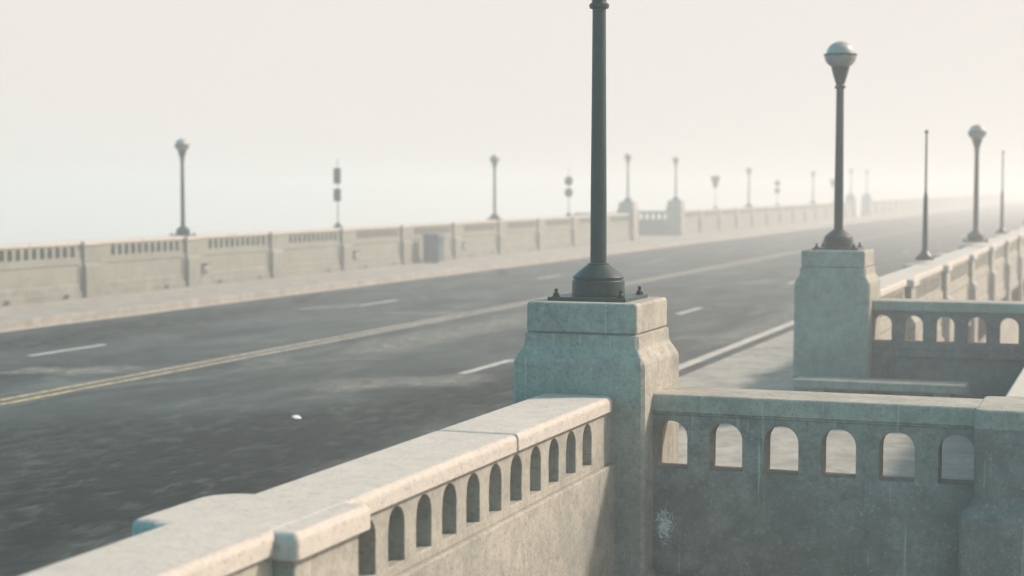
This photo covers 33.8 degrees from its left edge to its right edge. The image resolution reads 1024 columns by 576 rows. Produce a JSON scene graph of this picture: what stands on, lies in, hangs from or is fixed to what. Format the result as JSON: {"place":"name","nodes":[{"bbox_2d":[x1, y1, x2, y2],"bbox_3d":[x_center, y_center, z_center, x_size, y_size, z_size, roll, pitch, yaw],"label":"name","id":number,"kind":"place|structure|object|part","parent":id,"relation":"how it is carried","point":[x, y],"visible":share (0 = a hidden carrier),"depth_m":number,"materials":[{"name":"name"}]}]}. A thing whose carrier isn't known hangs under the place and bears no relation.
{"place":"outdoors","nodes":[
{"label":"outdoors","id":0,"kind":"place"},
{"bbox_2d":[0,202,1023,575],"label":"road","id":1,"kind":"structure","parent":0,"point":[246,392],"depth_m":24.88,"materials":[{"name":"grey asphalt"}]},
{"bbox_2d":[0,368,35,379],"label":"road stain","id":2,"kind":"object","parent":1,"relation":"on","point":[12,371],"visible":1,"depth_m":23.08,"materials":[{"name":"black liquid"}]},
{"bbox_2d":[27,344,106,355],"bbox_3d":[-6.954,0.970,26.468,0.139,0.001,2.021,1,4,20],"label":"road marking","id":3,"kind":"object","parent":1,"relation":"on","point":[66,350],"visible":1,"depth_m":26.36,"materials":[{"name":"white paint"}]},
{"bbox_2d":[25,366,132,374],"bbox_3d":[-6.035,1.142,23.518,2.024,0.001,1.799,1,4,20],"label":"road stain","id":4,"kind":"object","parent":1,"relation":"on","point":[69,371],"visible":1,"depth_m":23.44,"materials":[{"name":"grey"}]},
{"bbox_2d":[0,419,273,526],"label":"road stain","id":5,"kind":"object","parent":1,"relation":"on","point":[10,502],"visible":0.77,"depth_m":16.09,"materials":[{"name":"black liquid"}]},
{"bbox_2d":[5,376,513,544],"bbox_3d":[-1.760,1.483,17.837,4.058,0.001,16.010,1,4,20],"label":"road stain","id":6,"kind":"object","parent":1,"relation":"on","point":[92,515],"visible":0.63,"depth_m":15.73,"materials":[{"name":"black liquid"}]},
{"bbox_2d":[291,415,300,418],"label":"paper litter","id":7,"kind":"object","parent":1,"relation":"on","point":[296,417],"visible":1,"depth_m":18.52,"materials":[{"name":"white paper"}]},
{"bbox_2d":[292,295,319,302],"bbox_3d":[-4.764,0.247,38.508,0.795,0.001,3.832,0,3,2],"label":"road stain","id":8,"kind":"object","parent":1,"relation":"on","point":[302,300],"visible":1,"depth_m":38.28,"materials":[{"name":"black"}]},
{"bbox_2d":[298,304,356,309],"bbox_3d":[-3.824,0.408,35.818,1.272,0.001,2.499,3,4,40],"label":"road stain","id":9,"kind":"object","parent":1,"relation":"on","point":[343,306],"visible":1,"depth_m":36.03,"materials":[{"name":"grey"}]},
{"bbox_2d":[357,300,395,305],"bbox_3d":[-2.949,0.326,37.263,0.138,0.001,2.006,1,4,20],"label":"road marking","id":10,"kind":"object","parent":1,"relation":"on","point":[376,303],"visible":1,"depth_m":37.02,"materials":[{"name":"white paint"}]},
{"bbox_2d":[330,375,480,389],"bbox_3d":[-1.418,1.230,22.052,3.127,0.001,2.014,-1,4,-18],"label":"road stain","id":11,"kind":"object","parent":1,"relation":"on","point":[376,381],"visible":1,"depth_m":22.00,"materials":[{"name":"grey"}]},
{"bbox_2d":[350,314,526,354],"bbox_3d":[0.222,0.605,32.536,2.044,0.001,19.008,1,4,22],"label":"road stain","id":12,"kind":"object","parent":1,"relation":"on","point":[452,333],"visible":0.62,"depth_m":29.18,"materials":[{"name":"grey"}]},
{"bbox_2d":[457,360,513,373],"bbox_3d":[-0.346,1.116,24.019,0.140,0.001,2.033,1,4,20],"label":"road marking","id":13,"kind":"object","parent":1,"relation":"on","point":[486,366],"visible":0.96,"depth_m":24.01,"materials":[{"name":"white paint"}]},
{"bbox_2d":[0,202,1018,331],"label":"gutter","id":14,"kind":"object","parent":1,"relation":"on","point":[364,285],"visible":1,"depth_m":41.29,"materials":[{"name":"concrete"}]},
{"bbox_2d":[0,209,1019,400],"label":"road marking","id":15,"kind":"object","parent":1,"relation":"on","point":[344,335],"visible":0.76,"depth_m":27.19,"materials":[{"name":"yellow paint"}]},
{"bbox_2d":[0,209,1021,404],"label":"road marking","id":16,"kind":"object","parent":1,"relation":"on","point":[337,340],"visible":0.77,"depth_m":26.44,"materials":[{"name":"yellow paint"}]},
{"bbox_2d":[0,201,1023,330],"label":"kerb","id":17,"kind":"structure","parent":1,"relation":"on","point":[65,318],"depth_m":41.64,"materials":[{"name":"concrete"}]},
{"bbox_2d":[676,308,700,313],"bbox_3d":[3.667,0.471,34.828,0.139,0.001,1.978,1,4,20],"label":"road marking","id":18,"kind":"object","parent":1,"relation":"on","point":[688,311],"visible":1,"depth_m":34.64,"materials":[{"name":"white paint"}]},
{"bbox_2d":[679,321,793,369],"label":"kerb","id":19,"kind":"structure","parent":1,"relation":"on","point":[716,352],"depth_m":25.42,"materials":[{"name":"concrete"}]},
{"bbox_2d":[0,194,1023,243],"bbox_3d":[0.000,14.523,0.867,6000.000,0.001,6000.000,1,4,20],"label":"water","id":20,"kind":"structure","parent":0,"point":[30,218],"depth_m":1108.87,"materials":[{"name":"grey liquid"}]},
{"bbox_2d":[0,199,1023,321],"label":"pavement","id":21,"kind":"structure","parent":0,"point":[33,310],"depth_m":44.49,"materials":[{"name":"concrete"}]},
{"bbox_2d":[0,213,629,306],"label":"bridge parapet","id":22,"kind":"structure","parent":21,"relation":"on","point":[37,272],"depth_m":43.45,"materials":[{"name":"concrete"}]},
{"bbox_2d":[169,139,196,235],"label":"street lamp","id":23,"kind":"object","parent":22,"relation":"on","point":[181,146],"visible":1,"depth_m":40.83,"materials":[{"name":"grey metal"}]},
{"bbox_2d":[201,263,212,273],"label":"wall light","id":24,"kind":"object","parent":22,"relation":"attached to","point":[205,268],"visible":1,"depth_m":41.28,"materials":[{"name":"metal"}]},
{"bbox_2d":[333,158,341,227],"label":"sign pole","id":25,"kind":"object","parent":22,"relation":"on","point":[337,181],"visible":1,"depth_m":48.77,"materials":[{"name":"grey metal"}]},
{"bbox_2d":[353,251,360,259],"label":"wall light","id":26,"kind":"object","parent":22,"relation":"attached to","point":[355,255],"visible":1,"depth_m":49.22,"materials":[{"name":"metal"}]},
{"bbox_2d":[462,242,468,249],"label":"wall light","id":27,"kind":"object","parent":22,"relation":"attached to","point":[464,245],"visible":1,"depth_m":57.15,"materials":[{"name":"metal"}]},
{"bbox_2d":[487,155,502,219],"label":"street lamp","id":28,"kind":"object","parent":22,"relation":"on","point":[494,159],"visible":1,"depth_m":60.66,"materials":[{"name":"grey metal"}]},
{"bbox_2d":[565,176,572,215],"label":"sign pole","id":29,"kind":"object","parent":22,"relation":"on","point":[568,182],"visible":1,"depth_m":68.62,"materials":[{"name":"grey metal"}]},
{"bbox_2d":[422,234,444,262],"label":"utility cabinet","id":30,"kind":"object","parent":21,"relation":"on","point":[433,248],"visible":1,"depth_m":53.53,"materials":[{"name":"metal"}]},
{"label":"door","id":31,"kind":"part","parent":30,"relation":"part of","materials":[{"name":"grey metal"}]},
{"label":"door","id":32,"kind":"part","parent":30,"relation":"part of","materials":[{"name":"grey metal"}]},
{"bbox_2d":[617,202,638,240],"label":"lamp pedestal","id":33,"kind":"object","parent":21,"relation":"on","point":[631,208],"visible":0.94,"depth_m":76.30,"materials":[{"name":"concrete"}]},
{"bbox_2d":[622,154,632,201],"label":"street lamp","id":34,"kind":"object","parent":33,"relation":"on","point":[627,157],"visible":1,"depth_m":76.50,"materials":[{"name":"grey metal"}]},
{"bbox_2d":[685,202,852,234],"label":"bridge parapet","id":35,"kind":"structure","parent":21,"relation":"on","point":[707,220],"depth_m":101.45,"materials":[{"name":"concrete"}]},
{"bbox_2d":[711,172,719,208],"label":"sign pole","id":36,"kind":"object","parent":35,"relation":"on","point":[715,179],"visible":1,"depth_m":92.41,"materials":[{"name":"grey metal"}]},
{"bbox_2d":[744,168,752,206],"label":"street lamp","id":37,"kind":"object","parent":35,"relation":"on","point":[748,171],"visible":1,"depth_m":100.33,"materials":[{"name":"grey metal"}]},
{"bbox_2d":[775,174,779,204],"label":"sign pole","id":38,"kind":"object","parent":35,"relation":"on","point":[777,184],"visible":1,"depth_m":108.29,"materials":[{"name":"grey metal"}]},
{"bbox_2d":[809,171,816,203],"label":"street lamp","id":39,"kind":"object","parent":35,"relation":"on","point":[813,173],"visible":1,"depth_m":120.17,"materials":[{"name":"grey metal"}]},
{"bbox_2d":[830,179,834,202],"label":"sign pole","id":40,"kind":"object","parent":35,"relation":"on","point":[832,181],"visible":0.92,"depth_m":128.11,"materials":[{"name":"grey metal"}]},
{"bbox_2d":[845,195,856,216],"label":"lamp pedestal","id":41,"kind":"object","parent":21,"relation":"on","point":[850,198],"visible":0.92,"depth_m":135.79,"materials":[{"name":"concrete"}]},
{"bbox_2d":[849,168,852,194],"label":"street lamp","id":42,"kind":"object","parent":41,"relation":"on","point":[850,170],"visible":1,"depth_m":136.03,"materials":[{"name":"grey metal"}]},
{"bbox_2d":[861,195,871,215],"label":"lamp pedestal","id":43,"kind":"object","parent":21,"relation":"on","point":[866,205],"visible":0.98,"depth_m":143.76,"materials":[{"name":"concrete"}]},
{"bbox_2d":[865,169,869,194],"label":"street lamp","id":44,"kind":"object","parent":43,"relation":"on","point":[866,171],"visible":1,"depth_m":143.95,"materials":[{"name":"grey metal"}]},
{"bbox_2d":[872,194,1000,214],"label":"bridge parapet","id":45,"kind":"structure","parent":21,"relation":"on","point":[891,206],"depth_m":179.45,"materials":[{"name":"concrete"}]},
{"bbox_2d":[0,0,1023,195],"label":"sky","id":46,"kind":"structure","parent":0,"point":[409,97],"materials":[{"name":"white"}]},
{"bbox_2d":[573,211,616,215],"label":"bay parapet","id":47,"kind":"structure","parent":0,"point":[575,214],"depth_m":78.55,"materials":[{"name":"concrete"}]},
{"bbox_2d":[639,235,670,238],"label":"pavement","id":48,"kind":"structure","parent":0,"point":[647,236],"depth_m":82.59,"materials":[{"name":"concrete"}]},
{"bbox_2d":[638,211,665,234],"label":"bay side wall","id":49,"kind":"structure","parent":48,"relation":"on","point":[651,226],"depth_m":84.84,"materials":[{"name":"concrete"}]},
{"bbox_2d":[665,200,685,235],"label":"lamp pedestal","id":50,"kind":"object","parent":48,"relation":"on","point":[675,217],"visible":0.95,"depth_m":84.27,"materials":[{"name":"concrete"}]},
{"bbox_2d":[672,157,679,199],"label":"street lamp","id":51,"kind":"object","parent":50,"relation":"on","point":[675,161],"visible":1,"depth_m":84.44,"materials":[{"name":"grey metal"}]},
{"bbox_2d":[679,281,1023,480],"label":"pavement","id":52,"kind":"structure","parent":0,"point":[767,365],"depth_m":16.15,"materials":[{"name":"concrete"}]},
{"bbox_2d":[20,393,615,575],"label":"bridge parapet","id":53,"kind":"structure","parent":52,"relation":"on","point":[525,487],"depth_m":7.19,"materials":[{"name":"concrete"}]},
{"bbox_2d":[514,297,678,575],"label":"lamp pedestal","id":54,"kind":"object","parent":52,"relation":"on","point":[624,356],"visible":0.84,"depth_m":9.56,"materials":[{"name":"concrete"}]},
{"bbox_2d":[548,0,647,301],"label":"street lamp","id":55,"kind":"object","parent":54,"relation":"on","point":[598,278],"visible":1,"depth_m":9.81,"materials":[{"name":"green metal"}]},
{"bbox_2d":[679,324,793,376],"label":"gutter","id":56,"kind":"object","parent":52,"relation":"on","point":[698,365],"depth_m":24.66,"materials":[{"name":"concrete"}]},
{"bbox_2d":[652,386,982,575],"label":"bay side wall","id":57,"kind":"structure","parent":52,"relation":"on","point":[755,514],"depth_m":9.35,"materials":[{"name":"concrete"}]},
{"bbox_2d":[793,249,879,393],"bbox_3d":[3.451,0.686,17.910,0.860,2.194,0.860,1,4,20],"label":"lamp pedestal","id":58,"kind":"object","parent":52,"relation":"on","point":[836,292],"visible":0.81,"depth_m":17.53,"materials":[{"name":"concrete"}]},
{"bbox_2d":[812,41,863,249],"bbox_3d":[3.451,-1.500,17.779,0.470,2.187,0.470,1,4,20],"label":"street lamp","id":59,"kind":"object","parent":58,"relation":"on","point":[840,57],"visible":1,"depth_m":17.72,"materials":[{"name":"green metal"}]},
{"bbox_2d":[792,375,969,397],"bbox_3d":[3.719,1.159,17.048,1.720,0.455,0.370,1,4,20],"label":"bench","id":60,"kind":"object","parent":52,"relation":"on","point":[827,383],"visible":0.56,"depth_m":16.91,"materials":[{"name":"concrete"}]},
{"bbox_2d":[871,298,1023,398],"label":"bay side wall","id":61,"kind":"structure","parent":52,"relation":"on","point":[992,366],"depth_m":17.32,"materials":[{"name":"concrete"}]},
{"bbox_2d":[879,227,1023,341],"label":"bridge parapet","id":62,"kind":"structure","parent":52,"relation":"on","point":[992,268],"depth_m":28.82,"materials":[{"name":"concrete"}]},
{"bbox_2d":[915,130,933,259],"bbox_3d":[6.320,-1.421,25.773,0.260,1.985,0.260,1,4,20],"label":"bare pole","id":63,"kind":"object","parent":62,"relation":"on","point":[924,254],"visible":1,"depth_m":25.76,"materials":[{"name":"grey metal"}]},
{"bbox_2d":[962,124,987,241],"bbox_3d":[9.274,-2.091,33.691,0.503,2.340,0.503,1,4,16],"label":"street lamp","id":64,"kind":"object","parent":62,"relation":"on","point":[977,133],"visible":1,"depth_m":33.63,"materials":[{"name":"grey metal"}]},
{"bbox_2d":[996,151,1007,233],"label":"bare pole","id":65,"kind":"object","parent":62,"relation":"on","point":[1001,230],"visible":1,"depth_m":40.32,"materials":[{"name":"grey metal"}]},
{"bbox_2d":[958,396,1023,575],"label":"corner pier","id":66,"kind":"structure","parent":52,"relation":"on","point":[991,531],"depth_m":8.85,"materials":[{"name":"concrete"}]},
{"bbox_2d":[1005,368,1023,396],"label":"bay parapet","id":67,"kind":"structure","parent":52,"relation":"on","point":[1016,389],"depth_m":9.83,"materials":[{"name":"concrete"}]},
{"bbox_2d":[979,298,1023,343],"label":"bridge deck","id":68,"kind":"structure","parent":0,"point":[1009,330],"depth_m":38.18,"materials":[{"name":"concrete"}]}
]}

